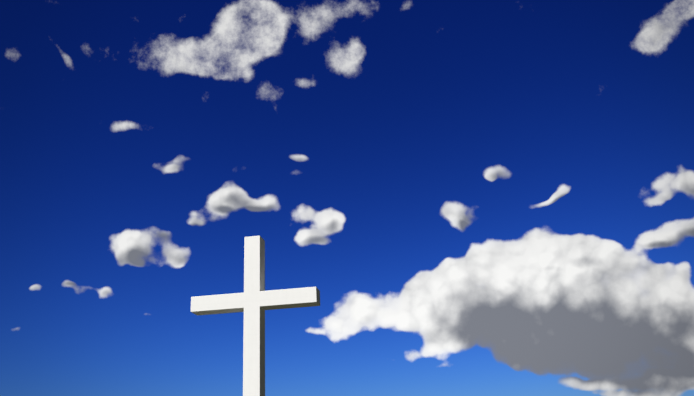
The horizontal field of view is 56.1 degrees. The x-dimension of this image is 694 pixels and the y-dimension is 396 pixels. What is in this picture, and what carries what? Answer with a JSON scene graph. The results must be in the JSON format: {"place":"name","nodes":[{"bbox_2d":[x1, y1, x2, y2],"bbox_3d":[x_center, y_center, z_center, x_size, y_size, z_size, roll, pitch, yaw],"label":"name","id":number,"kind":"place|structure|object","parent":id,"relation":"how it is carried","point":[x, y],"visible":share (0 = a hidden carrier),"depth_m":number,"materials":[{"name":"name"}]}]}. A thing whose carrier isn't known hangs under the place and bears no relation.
{"place":"outdoors","nodes":[
{"label":"outdoors","id":0,"kind":"place"},
{"bbox_2d":[0,0,693,395],"label":"sky","id":1,"kind":"structure","parent":0,"point":[477,197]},
{"label":"ground","id":2,"kind":"structure","parent":0,"visible":0},
{"bbox_2d":[191,236,319,395],"bbox_3d":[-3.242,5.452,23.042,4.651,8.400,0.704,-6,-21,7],"label":"cross","id":3,"kind":"object","parent":2,"relation":"on","point":[254,301],"visible":1,"depth_m":23.32,"materials":[{"name":"white paint"}]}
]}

